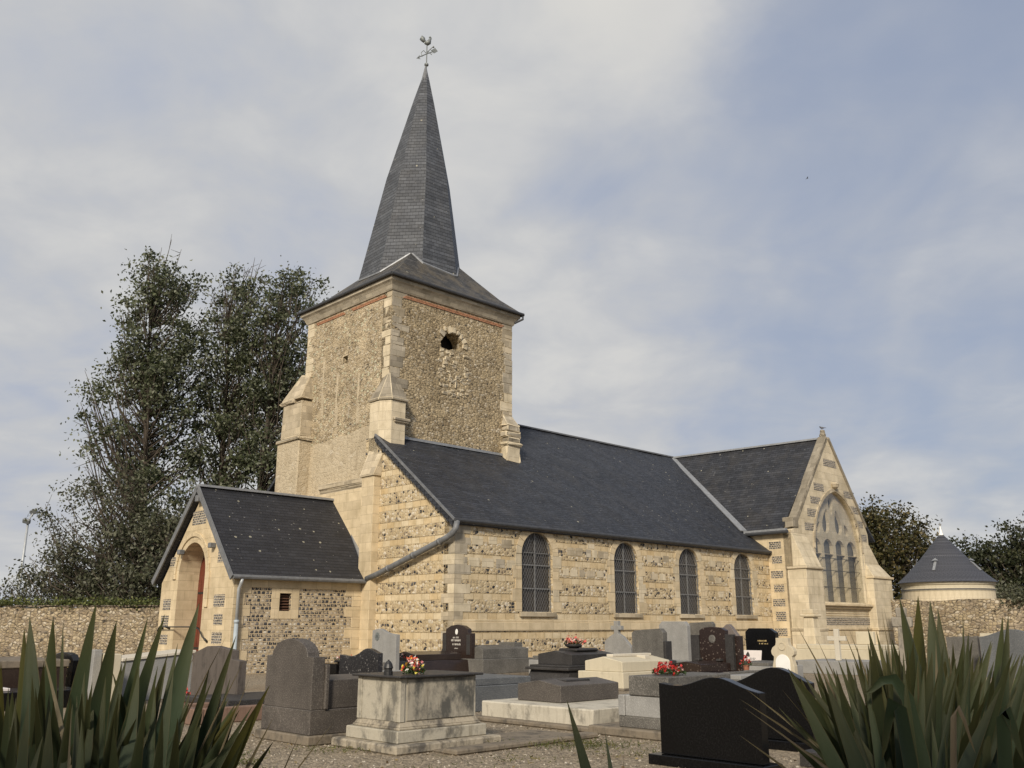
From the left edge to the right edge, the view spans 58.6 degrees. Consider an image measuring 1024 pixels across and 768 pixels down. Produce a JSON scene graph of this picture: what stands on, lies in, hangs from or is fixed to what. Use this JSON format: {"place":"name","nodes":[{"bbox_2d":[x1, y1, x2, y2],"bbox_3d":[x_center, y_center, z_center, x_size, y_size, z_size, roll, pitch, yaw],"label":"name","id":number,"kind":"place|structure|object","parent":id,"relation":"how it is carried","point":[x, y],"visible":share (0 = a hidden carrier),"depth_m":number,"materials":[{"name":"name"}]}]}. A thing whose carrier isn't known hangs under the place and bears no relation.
{"place":"outdoors","nodes":[
{"label":"outdoors","id":0,"kind":"place"},
{"bbox_2d":[0,605,159,657],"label":"boundary wall","id":1,"kind":"structure","parent":0,"point":[72,624],"depth_m":43.73,"materials":[{"name":"stone"}]},
{"bbox_2d":[0,592,159,610],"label":"ivy","id":2,"kind":"object","parent":1,"relation":"on","point":[77,601],"visible":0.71,"depth_m":43.99,"materials":[{"name":"green plant"}]},
{"bbox_2d":[325,662,338,674],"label":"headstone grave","id":3,"kind":"object","parent":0,"point":[334,667],"visible":0.13,"depth_m":28.09,"materials":[{"name":"stone"}]},
{"bbox_2d":[4,658,1013,767],"bbox_3d":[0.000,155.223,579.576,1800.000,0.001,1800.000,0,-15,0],"label":"ground","id":4,"kind":"structure","parent":0,"point":[256,683],"depth_m":10.90,"materials":[{"name":"beige gravel"}]},
{"bbox_2d":[0,579,31,607],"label":"shrub","id":5,"kind":"object","parent":4,"relation":"on","point":[5,594],"visible":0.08,"depth_m":56.70,"materials":[{"name":"green plant"}]},
{"bbox_2d":[0,656,69,687],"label":"granite tomb","id":6,"kind":"object","parent":4,"relation":"on","point":[10,666],"visible":0.35,"depth_m":19.42,"materials":[{"name":"stone"}]},
{"bbox_2d":[3,686,70,710],"bbox_3d":[-9.296,5.969,17.401,1.820,0.380,1.400,14,-20,-42],"label":"headstone grave","id":7,"kind":"object","parent":4,"relation":"on","point":[66,691],"visible":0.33,"depth_m":17.18,"materials":[{"name":"black stone"}]},
{"bbox_2d":[56,652,78,686],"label":"headstone grave","id":8,"kind":"object","parent":4,"relation":"on","point":[73,657],"visible":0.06,"depth_m":21.19,"materials":[{"name":"black stone"}]},
{"bbox_2d":[0,459,181,607],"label":"bushy tree","id":9,"kind":"object","parent":4,"relation":"on","point":[68,572],"visible":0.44,"depth_m":52.62,"materials":[{"name":"green plant"}]},
{"bbox_2d":[87,649,121,700],"bbox_3d":[-8.132,5.716,17.756,0.340,1.050,1.600,14,-20,-42],"label":"headstone grave","id":10,"kind":"object","parent":4,"relation":"on","point":[97,656],"visible":0.28,"depth_m":17.48,"materials":[{"name":"stone"}]},
{"bbox_2d":[73,490,192,607],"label":"bushy tree","id":11,"kind":"object","parent":4,"relation":"on","point":[151,564],"visible":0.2,"depth_m":50.79,"materials":[{"name":"green plant"}]},
{"bbox_2d":[59,235,239,597],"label":"poplar tree","id":12,"kind":"object","parent":4,"relation":"on","point":[148,381],"visible":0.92,"depth_m":58.78,"materials":[{"name":"green plant"}]},
{"bbox_2d":[121,649,195,699],"bbox_3d":[-7.805,6.223,19.547,1.580,0.989,1.080,14,-20,-42],"label":"granite tomb","id":13,"kind":"object","parent":4,"relation":"on","point":[160,658],"visible":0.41,"depth_m":19.24,"materials":[{"name":"white stone"}]},
{"bbox_2d":[0,601,330,767],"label":"flax plant","id":14,"kind":"object","parent":4,"relation":"on","point":[98,728],"visible":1,"depth_m":2.41,"materials":[{"name":"green plant"}]},
{"bbox_2d":[185,646,246,701],"bbox_3d":[-5.548,5.550,17.284,0.520,1.130,2.050,14,-20,-42],"label":"headstone grave","id":15,"kind":"object","parent":4,"relation":"on","point":[203,659],"visible":0.46,"depth_m":17.14,"materials":[{"name":"stone"}]},
{"bbox_2d":[184,702,263,724],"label":"kerb","id":16,"kind":"structure","parent":4,"relation":"on","point":[243,710],"depth_m":14.71,"materials":[{"name":"grey concrete"}]},
{"bbox_2d":[185,691,264,705],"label":"ledger grave","id":17,"kind":"object","parent":4,"relation":"on","point":[251,698],"visible":0.27,"depth_m":15.77,"materials":[{"name":"stone"}]},
{"bbox_2d":[177,259,286,514],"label":"poplar tree","id":18,"kind":"object","parent":4,"relation":"on","point":[226,424],"visible":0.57,"depth_m":61.13,"materials":[{"name":"green plant"}]},
{"bbox_2d":[200,255,338,490],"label":"poplar tree","id":19,"kind":"object","parent":4,"relation":"on","point":[280,371],"visible":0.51,"depth_m":60.12,"materials":[{"name":"green plant"}]},
{"bbox_2d":[255,638,357,745],"bbox_3d":[-2.281,4.332,13.082,2.270,1.330,1.360,14,-20,-42],"label":"granite tomb","id":20,"kind":"object","parent":4,"relation":"on","point":[309,700],"visible":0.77,"depth_m":12.23,"materials":[{"name":"stone"}]},
{"bbox_2d":[339,648,382,673],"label":"headstone grave","id":21,"kind":"object","parent":4,"relation":"on","point":[368,660],"visible":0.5,"depth_m":19.53,"materials":[{"name":"stone"}]},
{"bbox_2d":[372,629,399,671],"bbox_3d":[-3.662,7.545,25.375,0.800,1.421,1.240,14,-20,-42],"label":"headstone grave","id":22,"kind":"object","parent":4,"relation":"on","point":[386,643],"visible":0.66,"depth_m":25.35,"materials":[{"name":"stone"}]},
{"bbox_2d":[331,670,500,755],"bbox_3d":[-1.238,4.268,11.991,1.740,0.895,1.390,14,-20,-42],"label":"chest tomb","id":23,"kind":"object","parent":4,"relation":"on","point":[399,713],"visible":0.97,"depth_m":11.57,"materials":[{"name":"stone"}]},
{"bbox_2d":[384,660,392,674],"bbox_3d":[-1.575,3.610,11.619,0.124,0.185,0.124,14,-20,-42],"label":"grave lantern","id":24,"kind":"object","parent":23,"relation":"on","point":[388,666],"visible":1,"depth_m":11.57,"materials":[{"name":"metal"}]},
{"bbox_2d":[400,655,425,674],"bbox_3d":[-1.241,3.607,11.689,0.330,0.262,0.355,14,-20,-42],"label":"bouquet","id":25,"kind":"object","parent":23,"relation":"on","point":[414,665],"visible":1,"depth_m":11.64,"materials":[{"name":"multicoloured plant"}]},
{"bbox_2d":[179,736,659,767],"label":"grass","id":26,"kind":"structure","parent":4,"relation":"on","point":[590,743],"depth_m":11.33,"materials":[{"name":"green plant"}]},
{"bbox_2d":[399,625,474,671],"bbox_3d":[-2.434,7.893,26.910,2.408,1.535,1.350,14,-20,-42],"label":"granite tomb","id":27,"kind":"object","parent":4,"relation":"on","point":[458,642],"visible":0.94,"depth_m":27.00,"materials":[{"name":"black stone"}]},
{"bbox_2d":[461,642,532,675],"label":"granite tomb","id":28,"kind":"object","parent":4,"relation":"on","point":[509,658],"visible":0.67,"depth_m":27.34,"materials":[{"name":"stone"}]},
{"bbox_2d":[475,673,530,711],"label":"granite tomb","id":29,"kind":"object","parent":4,"relation":"on","point":[495,686],"visible":0.31,"depth_m":16.85,"materials":[{"name":"grey stone"}]},
{"bbox_2d":[433,729,597,755],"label":"kerb","id":30,"kind":"structure","parent":4,"relation":"on","point":[524,737],"depth_m":11.81,"materials":[{"name":"stone"}]},
{"bbox_2d":[249,720,807,767],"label":"fallen leaves","id":31,"kind":"object","parent":4,"relation":"on","point":[460,758],"visible":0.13,"depth_m":10.54,"materials":[{"name":"brown plant"}]},
{"bbox_2d":[475,677,618,731],"bbox_3d":[1.096,5.176,14.916,2.410,0.640,2.600,14,-20,-42],"label":"granite tomb","id":32,"kind":"object","parent":4,"relation":"on","point":[544,704],"visible":0.69,"depth_m":14.59,"materials":[{"name":"white stone"}]},
{"bbox_2d":[525,648,613,680],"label":"granite tomb","id":33,"kind":"object","parent":4,"relation":"on","point":[565,662],"visible":0.57,"depth_m":23.63,"materials":[{"name":"grey stone"}]},
{"bbox_2d":[564,634,586,647],"bbox_3d":[1.642,6.873,24.389,0.550,0.365,0.579,8,-17,-26],"label":"flower bowl","id":34,"kind":"object","parent":33,"relation":"on","point":[572,642],"visible":1,"depth_m":24.23,"materials":[{"name":"plastic"}]},
{"bbox_2d":[567,701,623,767],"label":"flax plant","id":35,"kind":"object","parent":4,"relation":"on","point":[582,757],"visible":1,"depth_m":2.13,"materials":[{"name":"green plant"}]},
{"bbox_2d":[605,621,631,653],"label":"headstone grave","id":36,"kind":"object","parent":4,"relation":"on","point":[617,642],"visible":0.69,"depth_m":31.29,"materials":[{"name":"stone"}]},
{"bbox_2d":[578,653,668,690],"bbox_3d":[2.892,7.205,22.930,2.210,0.825,1.560,14,-20,-42],"label":"stone tomb","id":37,"kind":"object","parent":4,"relation":"on","point":[620,668],"visible":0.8,"depth_m":22.28,"materials":[{"name":"beige stone"}]},
{"bbox_2d":[632,628,671,659],"bbox_3d":[3.892,8.121,27.547,1.400,1.420,1.300,14,-20,-42],"label":"headstone grave","id":38,"kind":"object","parent":4,"relation":"on","point":[654,642],"visible":0.45,"depth_m":27.78,"materials":[{"name":"grey stone"}]},
{"bbox_2d":[588,672,730,740],"bbox_3d":[2.467,4.678,13.390,2.250,0.820,1.650,14,-20,-42],"label":"granite tomb","id":39,"kind":"object","parent":4,"relation":"on","point":[639,710],"visible":0.48,"depth_m":12.70,"materials":[{"name":"stone"}]},
{"bbox_2d":[658,661,675,667],"bbox_3d":[2.241,4.133,13.306,0.304,0.192,0.295,1,-15,-4],"label":"bouquet","id":40,"kind":"object","parent":39,"relation":"on","point":[665,663],"visible":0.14,"depth_m":13.28,"materials":[{"name":"red plant"}]},
{"bbox_2d":[652,663,686,675],"bbox_3d":[2.236,4.071,12.962,0.509,0.204,0.520,14,-20,-42],"label":"bouquet","id":41,"kind":"object","parent":39,"relation":"on","point":[667,669],"visible":1,"depth_m":12.87,"materials":[{"name":"red plant"}]},
{"bbox_2d":[659,621,691,662],"bbox_3d":[5.164,8.787,30.488,1.200,1.640,1.160,14,-20,-42],"label":"headstone grave","id":42,"kind":"object","parent":4,"relation":"on","point":[678,634],"visible":0.44,"depth_m":30.64,"materials":[{"name":"stone"}]},
{"bbox_2d":[689,622,715,634],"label":"headstone grave","id":43,"kind":"object","parent":4,"relation":"on","point":[696,627],"visible":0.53,"depth_m":32.87,"materials":[{"name":"grey stone"}]},
{"bbox_2d":[671,627,744,672],"bbox_3d":[4.907,7.100,23.794,1.848,1.470,1.519,14,-20,-42],"label":"granite tomb","id":44,"kind":"object","parent":4,"relation":"on","point":[717,649],"visible":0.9,"depth_m":23.99,"materials":[{"name":"brown stone"}]},
{"bbox_2d":[648,677,782,767],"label":"headstone grave","id":45,"kind":"object","parent":4,"relation":"on","point":[710,722],"visible":1,"depth_m":9.87,"materials":[{"name":"black stone"}]},
{"bbox_2d":[723,624,743,646],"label":"headstone grave","id":46,"kind":"object","parent":4,"relation":"on","point":[730,628],"visible":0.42,"depth_m":30.69,"materials":[{"name":"grey stone"}]},
{"bbox_2d":[723,670,759,680],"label":"ledger grave","id":47,"kind":"object","parent":4,"relation":"on","point":[737,675],"visible":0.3,"depth_m":21.27,"materials":[{"name":"grey stone"}]},
{"bbox_2d":[739,655,751,669],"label":"potted flowers","id":48,"kind":"object","parent":47,"relation":"on","point":[747,664],"visible":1,"depth_m":22.48,"materials":[{"name":"red plant"}]},
{"bbox_2d":[745,628,778,660],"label":"headstone grave","id":49,"kind":"object","parent":4,"relation":"on","point":[763,640],"visible":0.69,"depth_m":29.84,"materials":[{"name":"black stone"}]},
{"bbox_2d":[744,650,761,660],"bbox_3d":[7.611,8.687,28.933,0.146,0.452,0.680,14,-20,-42],"label":"memorial plaque","id":50,"kind":"object","parent":49,"relation":"on","point":[752,655],"visible":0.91,"depth_m":28.90,"materials":[{"name":"white stone"}]},
{"bbox_2d":[746,660,803,676],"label":"ledger grave","id":51,"kind":"object","parent":4,"relation":"on","point":[759,664],"visible":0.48,"depth_m":26.67,"materials":[{"name":"stone"}]},
{"bbox_2d":[736,667,816,751],"bbox_3d":[3.250,4.183,11.836,0.390,0.980,1.580,14,-20,-42],"label":"headstone grave","id":52,"kind":"object","parent":4,"relation":"on","point":[773,684],"visible":0.53,"depth_m":11.55,"materials":[{"name":"black stone"}]},
{"bbox_2d":[771,638,797,673],"bbox_3d":[6.918,7.041,23.045,0.550,1.200,0.800,14,-20,-42],"label":"stele","id":53,"kind":"object","parent":4,"relation":"on","point":[784,652],"visible":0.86,"depth_m":22.98,"materials":[{"name":"beige stone"}]},
{"bbox_2d":[800,609,821,643],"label":"broken column","id":54,"kind":"structure","parent":4,"relation":"on","point":[812,634],"depth_m":36.80,"materials":[{"name":"stone"}]},
{"bbox_2d":[799,749,823,767],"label":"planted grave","id":55,"kind":"object","parent":4,"relation":"on","point":[804,762],"visible":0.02,"depth_m":10.02,"materials":[{"name":"grey stone"}]},
{"bbox_2d":[795,629,885,674],"bbox_3d":[10.795,8.820,30.143,2.200,1.400,2.200,14,-20,-42],"label":"stone cross","id":56,"kind":"object","parent":4,"relation":"on","point":[809,666],"visible":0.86,"depth_m":29.55,"materials":[{"name":"stone"}]},
{"bbox_2d":[795,632,898,659],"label":"stone tomb","id":57,"kind":"object","parent":4,"relation":"on","point":[861,644],"visible":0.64,"depth_m":34.67,"materials":[{"name":"beige stone"}]},
{"bbox_2d":[742,598,1023,767],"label":"flax plant","id":58,"kind":"object","parent":4,"relation":"on","point":[936,710],"visible":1,"depth_m":2.25,"materials":[{"name":"green plant"}]},
{"bbox_2d":[891,607,912,671],"bbox_3d":[13.406,8.730,31.163,0.715,2.114,0.965,14,-20,-42],"label":"stone cross","id":59,"kind":"object","parent":4,"relation":"on","point":[896,621],"visible":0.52,"depth_m":31.19,"materials":[{"name":"beige stone"}]},
{"bbox_2d":[897,522,998,600],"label":"dovecote","id":60,"kind":"structure","parent":4,"relation":"on","point":[944,568],"depth_m":47.97,"materials":[{"name":"stone"}]},
{"bbox_2d":[946,636,981,672],"bbox_3d":[14.372,8.620,28.961,0.200,1.180,0.950,14,-20,-42],"label":"headstone grave","id":61,"kind":"object","parent":4,"relation":"on","point":[955,642],"visible":0.5,"depth_m":28.96,"materials":[{"name":"grey stone"}]},
{"bbox_2d":[980,633,992,636],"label":"headstone grave","id":62,"kind":"object","parent":4,"relation":"on","point":[983,634],"visible":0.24,"depth_m":28.43,"materials":[{"name":"beige stone"}]},
{"bbox_2d":[979,629,1023,678],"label":"headstone grave","id":63,"kind":"object","parent":4,"relation":"on","point":[1016,640],"visible":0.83,"depth_m":27.07,"materials":[{"name":"grey stone"}]},
{"bbox_2d":[995,572,1021,598],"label":"shrub","id":64,"kind":"object","parent":4,"relation":"on","point":[1008,590],"visible":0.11,"depth_m":60.23,"materials":[{"name":"green plant"}]},
{"bbox_2d":[0,0,1023,607],"label":"sky","id":65,"kind":"structure","parent":0,"point":[626,177],"materials":[{"name":"blue"}]},
{"bbox_2d":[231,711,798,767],"bbox_3d":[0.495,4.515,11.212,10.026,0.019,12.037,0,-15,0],"label":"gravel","id":66,"kind":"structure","parent":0,"point":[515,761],"depth_m":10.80,"materials":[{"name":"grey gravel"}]},
{"bbox_2d":[151,36,894,673],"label":"church","id":67,"kind":"structure","parent":0,"point":[425,490],"depth_m":36.73,"materials":[{"name":"stone"}]},
{"bbox_2d":[193,556,204,653],"bbox_3d":[-10.614,7.789,32.128,0.120,4.310,2.140,14,-20,-42],"label":"door","id":68,"kind":"structure","parent":67,"relation":"in","point":[202,570],"depth_m":32.66,"materials":[{"name":"wood"}]},
{"bbox_2d":[512,531,561,616],"bbox_3d":[0.857,6.694,32.503,2.526,3.121,0.310,14,-20,-42],"label":"window","id":69,"kind":"structure","parent":67,"relation":"in","point":[531,572],"depth_m":32.58,"materials":[{"name":"grey glass"}]},
{"bbox_2d":[606,540,646,617],"bbox_3d":[4.451,7.599,35.861,2.427,3.090,0.310,14,-20,-42],"label":"window","id":70,"kind":"structure","parent":67,"relation":"in","point":[622,594],"depth_m":35.95,"materials":[{"name":"grey glass"}]},
{"bbox_2d":[672,546,707,617],"bbox_3d":[7.493,8.353,38.718,2.447,3.099,0.310,14,-20,-42],"label":"window","id":71,"kind":"structure","parent":67,"relation":"in","point":[686,590],"depth_m":38.81,"materials":[{"name":"grey glass"}]},
{"bbox_2d":[729,552,759,618],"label":"window","id":72,"kind":"structure","parent":67,"relation":"in","point":[739,580],"depth_m":41.63,"materials":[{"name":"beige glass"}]},
{"bbox_2d":[815,493,861,602],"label":"great window","id":73,"kind":"structure","parent":67,"relation":"in","point":[836,551],"depth_m":46.29,"materials":[{"name":"beige glass"}]},
{"bbox_2d":[529,655,537,672],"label":"ledger grave","id":74,"kind":"object","parent":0,"point":[534,660],"visible":0.14,"depth_m":26.40,"materials":[{"name":"stone"}]},
{"bbox_2d":[891,599,1023,657],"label":"boundary wall","id":75,"kind":"structure","parent":0,"point":[975,617],"depth_m":43.72,"materials":[{"name":"beige stone"}]},
{"bbox_2d":[998,584,1023,609],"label":"ivy","id":76,"kind":"object","parent":75,"relation":"attached to","point":[1019,596],"visible":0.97,"depth_m":42.67,"materials":[{"name":"green plant"}]},
{"label":"field","id":77,"kind":"structure","parent":0,"visible":0},
{"bbox_2d":[16,509,37,597],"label":"floodlight mast","id":78,"kind":"object","parent":77,"relation":"on","point":[28,522],"visible":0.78,"depth_m":74.22,"materials":[{"name":"grey metal"}]},
{"bbox_2d":[853,492,941,599],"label":"broadleaf tree","id":79,"kind":"object","parent":77,"relation":"on","point":[897,564],"visible":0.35,"depth_m":69.77,"materials":[{"name":"green plant"}]},
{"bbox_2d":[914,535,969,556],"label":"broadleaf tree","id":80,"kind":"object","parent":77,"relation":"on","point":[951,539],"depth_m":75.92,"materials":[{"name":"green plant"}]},
{"bbox_2d":[956,511,1023,598],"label":"broadleaf tree","id":81,"kind":"object","parent":77,"relation":"on","point":[1008,558],"visible":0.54,"depth_m":71.91,"materials":[{"name":"green plant"}]}
]}

